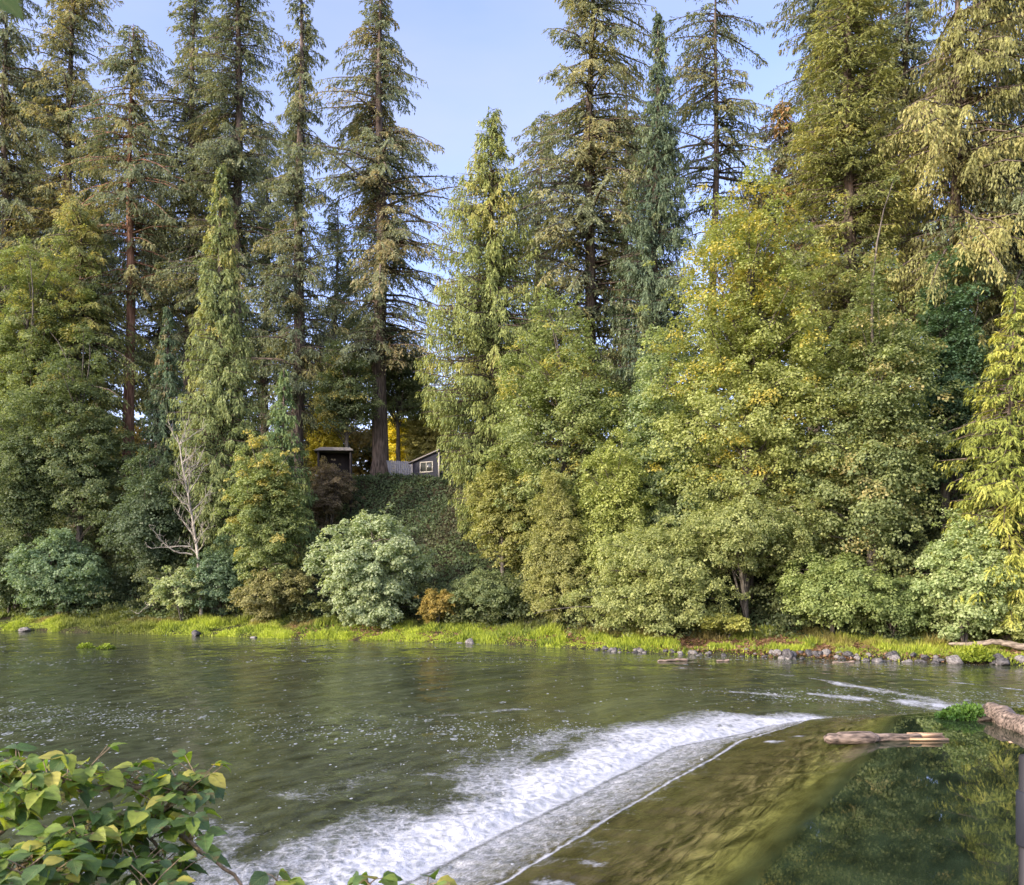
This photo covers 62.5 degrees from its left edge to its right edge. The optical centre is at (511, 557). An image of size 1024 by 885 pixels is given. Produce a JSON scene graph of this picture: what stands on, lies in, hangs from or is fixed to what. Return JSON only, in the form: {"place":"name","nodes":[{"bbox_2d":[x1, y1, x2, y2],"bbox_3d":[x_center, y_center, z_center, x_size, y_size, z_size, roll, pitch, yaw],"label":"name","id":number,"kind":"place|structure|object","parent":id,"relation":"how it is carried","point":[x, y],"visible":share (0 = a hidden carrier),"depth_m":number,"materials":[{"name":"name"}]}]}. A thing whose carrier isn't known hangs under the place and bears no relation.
{"place":"outdoors","nodes":[
{"label":"outdoors","id":0,"kind":"place"},
{"bbox_2d":[0,630,1023,884],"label":"river water","id":1,"kind":"structure","parent":0,"point":[468,764],"depth_m":24.53,"materials":[{"name":"liquid"}]},
{"bbox_2d":[76,642,94,648],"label":"water plant","id":2,"kind":"object","parent":1,"relation":"on","point":[88,645],"visible":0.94,"depth_m":55.75,"materials":[{"name":"green plant"}]},
{"bbox_2d":[95,643,116,648],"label":"water plant","id":3,"kind":"object","parent":1,"relation":"on","point":[106,646],"visible":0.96,"depth_m":55.31,"materials":[{"name":"green plant"}]},
{"bbox_2d":[657,658,687,661],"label":"sunken branch","id":4,"kind":"object","parent":1,"relation":"on","point":[675,659],"visible":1,"depth_m":48.90,"materials":[{"name":"brown plant"}]},
{"bbox_2d":[832,660,854,662],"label":"sunken branch","id":5,"kind":"object","parent":1,"relation":"on","point":[852,661],"visible":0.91,"depth_m":48.18,"materials":[{"name":"brown plant"}]},
{"bbox_2d":[823,731,948,744],"bbox_3d":[10.243,4.923,23.066,3.432,0.375,0.461,0,0,0],"label":"drift log","id":6,"kind":"object","parent":1,"relation":"on","point":[853,737],"visible":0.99,"depth_m":23.00,"materials":[{"name":"brown wood"}]},
{"bbox_2d":[932,657,944,662],"bbox_3d":[24.381,5.863,48.166,0.624,0.331,0.430,0,0,6],"label":"shore rock","id":7,"kind":"object","parent":1,"relation":"on","point":[937,659],"visible":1,"depth_m":48.07,"materials":[{"name":"stone"}]},
{"bbox_2d":[934,701,985,721],"bbox_3d":[14.224,4.788,26.368,2.032,0.677,1.286,0,0,0],"label":"water plant","id":8,"kind":"object","parent":1,"relation":"on","point":[972,711],"visible":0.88,"depth_m":26.11,"materials":[{"name":"green plant"}]},
{"bbox_2d":[958,640,994,662],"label":"water plant","id":9,"kind":"object","parent":1,"relation":"on","point":[979,652],"visible":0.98,"depth_m":47.45,"materials":[{"name":"green plant"}]},
{"bbox_2d":[976,714,992,721],"bbox_3d":[14.614,4.996,25.960,0.812,0.368,0.718,0,0,-23],"label":"root clod","id":10,"kind":"object","parent":1,"relation":"on","point":[986,719],"visible":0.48,"depth_m":25.74,"materials":[{"name":"soil"}]},
{"bbox_2d":[982,702,1023,734],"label":"stump log","id":11,"kind":"object","parent":1,"relation":"on","point":[1006,717],"visible":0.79,"depth_m":24.98,"materials":[{"name":"brown wood"}]},
{"bbox_2d":[995,657,1010,665],"bbox_3d":[27.386,5.796,47.145,0.684,0.472,0.966,0,0,9],"label":"rock","id":12,"kind":"object","parent":1,"relation":"on","point":[1001,661],"visible":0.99,"depth_m":46.84,"materials":[{"name":"stone"}]},
{"bbox_2d":[1014,655,1023,663],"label":"shore rock","id":13,"kind":"object","parent":1,"relation":"on","point":[1020,658],"visible":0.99,"depth_m":47.17,"materials":[{"name":"stone"}]},
{"bbox_2d":[0,463,1023,665],"bbox_3d":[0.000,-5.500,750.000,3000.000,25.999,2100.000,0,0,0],"label":"ground","id":14,"kind":"structure","parent":0,"point":[458,571],"depth_m":71.30,"materials":[{"name":"plant"}]},
{"bbox_2d":[0,0,22,19],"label":"overhanging twig","id":15,"kind":"object","parent":14,"relation":"on","point":[12,7],"visible":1,"depth_m":0.76,"materials":[{"name":"plant"}]},
{"bbox_2d":[0,535,34,613],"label":"bush","id":16,"kind":"object","parent":14,"relation":"on","point":[7,591],"visible":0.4,"depth_m":74.35,"materials":[{"name":"green plant"}]},
{"bbox_2d":[18,627,30,631],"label":"rock","id":17,"kind":"object","parent":14,"relation":"on","point":[24,629],"visible":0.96,"depth_m":68.64,"materials":[{"name":"stone"}]},
{"bbox_2d":[0,371,67,607],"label":"maple tree","id":18,"kind":"object","parent":14,"relation":"on","point":[19,507],"visible":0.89,"depth_m":76.18,"materials":[{"name":"green plant"}]},
{"bbox_2d":[0,0,83,476],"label":"conifer","id":19,"kind":"object","parent":14,"relation":"on","point":[11,136],"visible":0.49,"depth_m":99.35,"materials":[{"name":"plant"}]},
{"bbox_2d":[0,63,84,373],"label":"conifer","id":20,"kind":"object","parent":14,"relation":"on","point":[42,149],"visible":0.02,"depth_m":116.28,"materials":[{"name":"plant"}]},
{"bbox_2d":[0,215,103,536],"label":"maple tree","id":21,"kind":"object","parent":14,"relation":"on","point":[11,343],"visible":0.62,"depth_m":83.49,"materials":[{"name":"green plant"}]},
{"bbox_2d":[0,528,114,617],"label":"bush","id":22,"kind":"object","parent":14,"relation":"on","point":[58,567],"visible":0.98,"depth_m":72.02,"materials":[{"name":"green plant"}]},
{"bbox_2d":[0,0,141,356],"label":"conifer","id":23,"kind":"object","parent":14,"relation":"on","point":[67,22],"visible":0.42,"depth_m":99.50,"materials":[{"name":"plant"}]},
{"bbox_2d":[3,194,159,529],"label":"conifer","id":24,"kind":"object","parent":14,"relation":"on","point":[76,217],"visible":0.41,"depth_m":87.12,"materials":[{"name":"plant"}]},
{"bbox_2d":[20,304,147,551],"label":"maple tree","id":25,"kind":"object","parent":14,"relation":"on","point":[68,463],"visible":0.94,"depth_m":77.46,"materials":[{"name":"green plant"}]},
{"bbox_2d":[46,112,144,449],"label":"conifer","id":26,"kind":"object","parent":14,"relation":"on","point":[116,390],"visible":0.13,"depth_m":108.88,"materials":[{"name":"plant"}]},
{"bbox_2d":[41,24,202,495],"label":"conifer","id":27,"kind":"object","parent":14,"relation":"on","point":[128,198],"visible":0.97,"depth_m":89.99,"materials":[{"name":"green plant"}]},
{"bbox_2d":[96,445,196,596],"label":"maple tree","id":28,"kind":"object","parent":14,"relation":"on","point":[144,507],"visible":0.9,"depth_m":74.20,"materials":[{"name":"green plant"}]},
{"bbox_2d":[107,132,200,463],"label":"conifer","id":29,"kind":"object","parent":14,"relation":"on","point":[151,353],"visible":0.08,"depth_m":108.38,"materials":[{"name":"plant"}]},
{"bbox_2d":[120,306,193,551],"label":"conifer","id":30,"kind":"object","parent":14,"relation":"on","point":[166,390],"visible":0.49,"depth_m":81.51,"materials":[{"name":"plant"}]},
{"bbox_2d":[131,410,219,616],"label":"dead tree","id":31,"kind":"object","parent":14,"relation":"on","point":[193,531],"visible":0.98,"depth_m":70.35,"materials":[{"name":"grey wood"}]},
{"bbox_2d":[148,565,207,620],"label":"bush","id":32,"kind":"object","parent":14,"relation":"on","point":[173,583],"visible":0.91,"depth_m":68.54,"materials":[{"name":"green plant"}]},
{"bbox_2d":[107,0,270,458],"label":"conifer","id":33,"kind":"object","parent":14,"relation":"on","point":[193,111],"visible":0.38,"depth_m":95.69,"materials":[{"name":"plant"}]},
{"bbox_2d":[191,630,200,635],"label":"rock","id":34,"kind":"object","parent":14,"relation":"on","point":[195,633],"visible":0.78,"depth_m":64.91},
{"bbox_2d":[159,163,267,572],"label":"conifer","id":35,"kind":"object","parent":14,"relation":"on","point":[217,404],"visible":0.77,"depth_m":76.18,"materials":[{"name":"plant"}]},
{"bbox_2d":[176,533,257,615],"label":"bush","id":36,"kind":"object","parent":14,"relation":"on","point":[217,567],"visible":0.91,"depth_m":69.12,"materials":[{"name":"green plant"}]},
{"bbox_2d":[0,742,456,884],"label":"foreground bush","id":37,"kind":"object","parent":14,"relation":"on","point":[61,855],"visible":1,"depth_m":2.48,"materials":[{"name":"green plant"}]},
{"bbox_2d":[154,0,305,448],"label":"conifer","id":38,"kind":"object","parent":14,"relation":"on","point":[239,52],"visible":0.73,"depth_m":91.14,"materials":[{"name":"plant"}]},
{"bbox_2d":[211,420,313,616],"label":"maple tree","id":39,"kind":"object","parent":14,"relation":"on","point":[265,499],"visible":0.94,"depth_m":67.34,"materials":[{"name":"green plant"}]},
{"bbox_2d":[227,563,318,621],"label":"bush","id":40,"kind":"object","parent":14,"relation":"on","point":[263,584],"visible":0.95,"depth_m":66.59,"materials":[{"name":"green plant"}]},
{"bbox_2d":[241,368,322,573],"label":"conifer","id":41,"kind":"object","parent":14,"relation":"on","point":[283,420],"visible":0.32,"depth_m":73.86,"materials":[{"name":"plant"}]},
{"bbox_2d":[241,129,323,453],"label":"conifer","id":42,"kind":"object","parent":14,"relation":"on","point":[263,383],"visible":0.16,"depth_m":106.40,"materials":[{"name":"plant"}]},
{"bbox_2d":[235,0,361,476],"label":"conifer","id":43,"kind":"object","parent":14,"relation":"on","point":[299,346],"visible":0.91,"depth_m":87.33,"materials":[{"name":"plant"}]},
{"bbox_2d":[305,383,349,471],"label":"maple tree","id":44,"kind":"object","parent":14,"relation":"on","point":[324,439],"visible":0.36,"depth_m":99.63,"materials":[{"name":"green plant"}]},
{"bbox_2d":[303,455,364,534],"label":"bush","id":45,"kind":"object","parent":14,"relation":"on","point":[326,501],"visible":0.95,"depth_m":78.03,"materials":[{"name":"brown plant"}]},
{"bbox_2d":[314,447,354,512],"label":"shed","id":46,"kind":"structure","parent":14,"relation":"on","point":[342,456],"depth_m":83.08,"materials":[{"name":"wood"}]},
{"bbox_2d":[305,204,368,446],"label":"conifer","id":47,"kind":"object","parent":14,"relation":"on","point":[334,225],"visible":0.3,"depth_m":106.78,"materials":[{"name":"plant"}]},
{"bbox_2d":[298,339,385,446],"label":"maple tree","id":48,"kind":"object","parent":14,"relation":"on","point":[339,400],"visible":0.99,"depth_m":84.12,"materials":[{"name":"green plant"}]},
{"bbox_2d":[301,501,436,628],"bbox_3d":[-10.969,0.832,65.160,10.458,10.582,10.048,0,0,0],"label":"bush","id":49,"kind":"object","parent":14,"relation":"on","point":[368,573],"visible":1,"depth_m":63.56,"materials":[{"name":"green plant"}]},
{"bbox_2d":[271,0,475,476],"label":"conifer","id":50,"kind":"object","parent":14,"relation":"on","point":[386,231],"visible":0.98,"depth_m":88.01,"materials":[{"name":"plant"}]},
{"bbox_2d":[386,460,410,475],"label":"board fence","id":51,"kind":"object","parent":14,"relation":"on","point":[392,466],"visible":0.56,"depth_m":87.99,"materials":[{"name":"wood"}]},
{"bbox_2d":[387,414,410,460],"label":"maple tree","id":52,"kind":"object","parent":14,"relation":"on","point":[392,440],"visible":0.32,"depth_m":98.91,"materials":[{"name":"yellow plant"}]},
{"bbox_2d":[357,326,446,476],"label":"maple tree","id":53,"kind":"object","parent":14,"relation":"on","point":[404,386],"visible":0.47,"depth_m":92.72,"materials":[{"name":"green plant"}]},
{"bbox_2d":[394,402,455,461],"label":"maple tree","id":54,"kind":"object","parent":14,"relation":"on","point":[421,440],"visible":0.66,"depth_m":94.78,"materials":[{"name":"plant"}]},
{"bbox_2d":[408,449,458,477],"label":"cabin","id":55,"kind":"object","parent":14,"relation":"on","point":[426,464],"visible":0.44,"depth_m":85.24,"materials":[{"name":"grey wood"}]},
{"bbox_2d":[420,461,432,472],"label":"window","id":56,"kind":"structure","parent":55,"relation":"in","point":[427,466],"depth_m":85.31,"materials":[{"name":"white glass"}]},
{"bbox_2d":[414,588,459,623],"bbox_3d":[-5.585,4.177,63.599,3.632,3.824,2.974,0,0,0],"label":"bush","id":57,"kind":"object","parent":14,"relation":"on","point":[434,605],"visible":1,"depth_m":62.95,"materials":[{"name":"orange plant"}]},
{"bbox_2d":[438,564,533,621],"bbox_3d":[-1.950,2.972,64.812,7.663,5.271,7.546,0,0,0],"label":"bush","id":58,"kind":"object","parent":14,"relation":"on","point":[498,597],"visible":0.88,"depth_m":63.05,"materials":[{"name":"green plant"}]},
{"bbox_2d":[413,106,564,538],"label":"conifer","id":59,"kind":"object","parent":14,"relation":"on","point":[481,305],"visible":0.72,"depth_m":73.81,"materials":[{"name":"plant"}]},
{"bbox_2d":[461,449,543,578],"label":"maple tree","id":60,"kind":"object","parent":14,"relation":"on","point":[489,483],"visible":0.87,"depth_m":67.10,"materials":[{"name":"green plant"}]},
{"bbox_2d":[8,309,1014,476],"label":"distant woodland","id":61,"kind":"object","parent":14,"relation":"on","point":[360,442],"visible":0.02,"depth_m":115.06,"materials":[{"name":"green plant"}]},
{"bbox_2d":[0,605,1023,665],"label":"shore grass","id":62,"kind":"structure","parent":14,"relation":"on","point":[270,628],"depth_m":60.71,"materials":[{"name":"plant"}]},
{"bbox_2d":[0,460,1023,641],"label":"slope ivy","id":63,"kind":"object","parent":14,"relation":"on","point":[444,508],"visible":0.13,"depth_m":73.38,"materials":[{"name":"green plant"}]},
{"bbox_2d":[0,422,1023,640],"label":"slope undergrowth","id":64,"kind":"object","parent":14,"relation":"on","point":[119,575],"visible":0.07,"depth_m":66.14,"materials":[{"name":"green plant"}]},
{"bbox_2d":[501,110,583,443],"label":"conifer","id":65,"kind":"object","parent":14,"relation":"on","point":[549,156],"visible":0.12,"depth_m":94.07,"materials":[{"name":"plant"}]},
{"bbox_2d":[475,252,640,552],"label":"maple tree","id":66,"kind":"object","parent":14,"relation":"on","point":[566,425],"visible":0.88,"depth_m":65.06,"materials":[{"name":"green plant"}]},
{"bbox_2d":[519,454,599,626],"bbox_3d":[3.435,-0.762,61.266,5.886,13.488,5.330,0,0,0],"label":"maple tree","id":67,"kind":"object","parent":14,"relation":"on","point":[557,525],"visible":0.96,"depth_m":60.33,"materials":[{"name":"green plant"}]},
{"bbox_2d":[489,0,693,467],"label":"conifer","id":68,"kind":"object","parent":14,"relation":"on","point":[582,218],"visible":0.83,"depth_m":77.79,"materials":[{"name":"plant"}]},
{"bbox_2d":[566,401,661,613],"bbox_3d":[7.383,-3.267,61.205,6.509,15.973,6.378,0,0,35],"label":"maple tree","id":69,"kind":"object","parent":14,"relation":"on","point":[614,515],"visible":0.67,"depth_m":60.05,"materials":[{"name":"green plant"}]},
{"bbox_2d":[560,63,705,444],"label":"conifer","id":70,"kind":"object","parent":14,"relation":"on","point":[619,90],"visible":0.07,"depth_m":89.73,"materials":[{"name":"plant"}]},
{"bbox_2d":[527,500,750,638],"bbox_3d":[9.002,1.048,57.005,14.207,10.002,10.199,0,0,22],"label":"bush","id":71,"kind":"object","parent":14,"relation":"on","point":[654,566],"visible":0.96,"depth_m":54.66,"materials":[{"name":"green plant"}]},
{"bbox_2d":[600,10,696,463],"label":"conifer","id":72,"kind":"object","parent":14,"relation":"on","point":[654,234],"visible":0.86,"depth_m":74.17,"materials":[{"name":"plant"}]},
{"bbox_2d":[290,620,1023,664],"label":"fallen leaves","id":73,"kind":"object","parent":14,"relation":"on","point":[767,640],"visible":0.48,"depth_m":53.67,"materials":[{"name":"plant"}]},
{"bbox_2d":[615,321,733,536],"bbox_3d":[11.983,-8.333,63.845,9.694,20.021,9.482,0,0,0],"label":"maple tree","id":74,"kind":"object","parent":14,"relation":"on","point":[667,505],"visible":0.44,"depth_m":62.56,"materials":[{"name":"green plant"}]},
{"bbox_2d":[626,0,806,454],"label":"conifer","id":75,"kind":"object","parent":14,"relation":"on","point":[694,70],"visible":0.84,"depth_m":81.18,"materials":[{"name":"plant"}]},
{"bbox_2d":[694,608,760,639],"bbox_3d":[13.833,4.722,55.047,3.978,2.883,3.342,0,0,0],"label":"bush","id":76,"kind":"object","parent":14,"relation":"on","point":[732,623],"visible":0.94,"depth_m":54.22,"materials":[{"name":"green plant"}]},
{"bbox_2d":[690,179,796,395],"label":"conifer","id":77,"kind":"object","parent":14,"relation":"on","point":[739,286],"visible":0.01,"depth_m":91.84,"materials":[{"name":"plant"}]},
{"bbox_2d":[666,464,841,618],"bbox_3d":[16.222,-0.449,56.535,10.819,11.552,10.971,0,0,29],"label":"maple tree","id":78,"kind":"object","parent":14,"relation":"on","point":[730,528],"visible":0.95,"depth_m":54.85,"materials":[{"name":"green plant"}]},
{"bbox_2d":[717,100,825,446],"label":"conifer","id":79,"kind":"object","parent":14,"relation":"on","point":[781,129],"visible":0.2,"depth_m":82.49,"materials":[{"name":"plant"}]},
{"bbox_2d":[634,93,913,598],"bbox_3d":[17.898,-14.213,60.439,18.535,35.216,15.271,0,0,0],"label":"maple tree","id":80,"kind":"object","parent":14,"relation":"on","point":[744,362],"visible":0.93,"depth_m":57.82,"materials":[{"name":"green plant"}]},
{"bbox_2d":[772,649,781,656],"bbox_3d":[15.998,5.763,50.902,0.590,0.539,0.532,0,0,23],"label":"shore rock","id":81,"kind":"object","parent":14,"relation":"on","point":[777,651],"visible":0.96,"depth_m":50.69,"materials":[{"name":"stone"}]},
{"bbox_2d":[782,648,793,658],"bbox_3d":[16.490,5.812,50.223,0.738,0.848,0.922,0,0,-22],"label":"rock","id":82,"kind":"object","parent":14,"relation":"on","point":[788,653],"visible":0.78,"depth_m":49.92,"materials":[{"name":"stone"}]},
{"bbox_2d":[805,650,811,656],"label":"shore rock","id":83,"kind":"object","parent":14,"relation":"on","point":[808,653],"visible":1,"depth_m":50.24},
{"bbox_2d":[729,0,901,445],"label":"conifer","id":84,"kind":"object","parent":14,"relation":"on","point":[806,18],"visible":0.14,"depth_m":80.50,"materials":[{"name":"plant"}]},
{"bbox_2d":[822,649,830,655],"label":"shore rock","id":85,"kind":"object","parent":14,"relation":"on","point":[826,652],"visible":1,"depth_m":50.15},
{"bbox_2d":[760,546,909,634],"bbox_3d":[20.925,2.589,53.597,8.776,6.866,8.463,0,0,0],"label":"bush","id":86,"kind":"object","parent":14,"relation":"on","point":[826,590],"visible":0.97,"depth_m":52.52,"materials":[{"name":"green plant"}]},
{"bbox_2d":[842,651,852,655],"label":"shore rock","id":87,"kind":"object","parent":14,"relation":"on","point":[847,653],"visible":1,"depth_m":49.68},
{"bbox_2d":[775,0,921,498],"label":"conifer","id":88,"kind":"object","parent":14,"relation":"on","point":[855,25],"visible":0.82,"depth_m":65.44,"materials":[{"name":"plant"}]},
{"bbox_2d":[755,172,975,611],"bbox_3d":[23.444,-10.286,56.832,14.247,29.426,10.515,0,0,0],"label":"maple tree","id":89,"kind":"object","parent":14,"relation":"on","point":[879,514],"visible":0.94,"depth_m":55.19,"materials":[{"name":"green plant"}]},
{"bbox_2d":[857,0,921,437],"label":"conifer","id":90,"kind":"object","parent":14,"relation":"on","point":[881,17],"visible":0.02,"depth_m":87.29,"materials":[{"name":"plant"}]},
{"bbox_2d":[844,575,938,640],"bbox_3d":[24.356,3.543,53.601,5.462,4.989,6.445,0,0,43],"label":"bush","id":91,"kind":"object","parent":14,"relation":"on","point":[904,618],"visible":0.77,"depth_m":51.93,"materials":[{"name":"green plant"}]},
{"bbox_2d":[887,654,900,660],"bbox_3d":[22.227,5.832,49.097,0.527,0.453,0.687,0,0,-27],"label":"shore rock","id":92,"kind":"object","parent":14,"relation":"on","point":[894,657],"visible":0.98,"depth_m":48.93,"materials":[{"name":"stone"}]},
{"bbox_2d":[841,0,996,424],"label":"conifer","id":93,"kind":"object","parent":14,"relation":"on","point":[910,46],"visible":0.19,"depth_m":76.57,"materials":[{"name":"plant"}]},
{"bbox_2d":[836,0,1023,516],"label":"conifer","id":94,"kind":"object","parent":14,"relation":"on","point":[946,147],"visible":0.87,"depth_m":62.57,"materials":[{"name":"plant"}]},
{"bbox_2d":[900,215,997,536],"bbox_3d":[31.194,-12.386,61.080,7.043,25.295,7.545,0,0,-31],"label":"maple tree","id":95,"kind":"object","parent":14,"relation":"on","point":[944,322],"visible":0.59,"depth_m":59.59,"materials":[{"name":"green plant"}]},
{"bbox_2d":[946,655,963,664],"bbox_3d":[25.107,5.847,47.760,0.912,0.714,0.797,0,0,-7],"label":"rock","id":96,"kind":"object","parent":14,"relation":"on","point":[954,659],"visible":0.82,"depth_m":47.53,"materials":[{"name":"stone"}]},
{"bbox_2d":[888,0,1023,479],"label":"conifer","id":97,"kind":"object","parent":14,"relation":"on","point":[989,327],"visible":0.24,"depth_m":63.76,"materials":[{"name":"plant"}]},
{"bbox_2d":[908,508,1023,641],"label":"bush","id":98,"kind":"object","parent":14,"relation":"on","point":[946,585],"visible":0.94,"depth_m":49.57,"materials":[{"name":"green plant"}]},
{"bbox_2d":[925,284,1023,641],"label":"conifer","id":99,"kind":"object","parent":14,"relation":"on","point":[996,418],"visible":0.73,"depth_m":51.18,"materials":[{"name":"plant"}]},
{"bbox_2d":[933,329,1023,521],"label":"maple tree","id":100,"kind":"object","parent":14,"relation":"on","point":[957,455],"visible":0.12,"depth_m":58.67,"materials":[{"name":"green plant"}]},
{"bbox_2d":[934,0,1023,374],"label":"conifer","id":101,"kind":"object","parent":14,"relation":"on","point":[995,85],"visible":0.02,"depth_m":81.65,"materials":[{"name":"plant"}]},
{"bbox_2d":[948,639,1023,649],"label":"fallen log","id":102,"kind":"object","parent":14,"relation":"on","point":[1015,645],"visible":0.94,"depth_m":49.27,"materials":[{"name":"wood"}]},
{"bbox_2d":[993,653,1002,659],"bbox_3d":[27.458,5.655,47.829,0.727,0.535,0.490,0,0,10],"label":"shore rock","id":103,"kind":"object","parent":14,"relation":"on","point":[997,655],"visible":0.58,"depth_m":47.63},
{"bbox_2d":[978,585,1023,640],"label":"bush","id":104,"kind":"object","parent":14,"relation":"on","point":[1016,609],"visible":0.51,"depth_m":49.46,"materials":[{"name":"green plant"}]},
{"bbox_2d":[1016,754,1023,884],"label":"steel post","id":105,"kind":"object","parent":14,"relation":"on","point":[1020,817],"visible":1,"depth_m":2.59,"materials":[{"name":"metal"}]},
{"bbox_2d":[0,0,1023,467],"label":"sky","id":106,"kind":"structure","parent":0,"point":[472,56],"materials":[{"name":"blue"}]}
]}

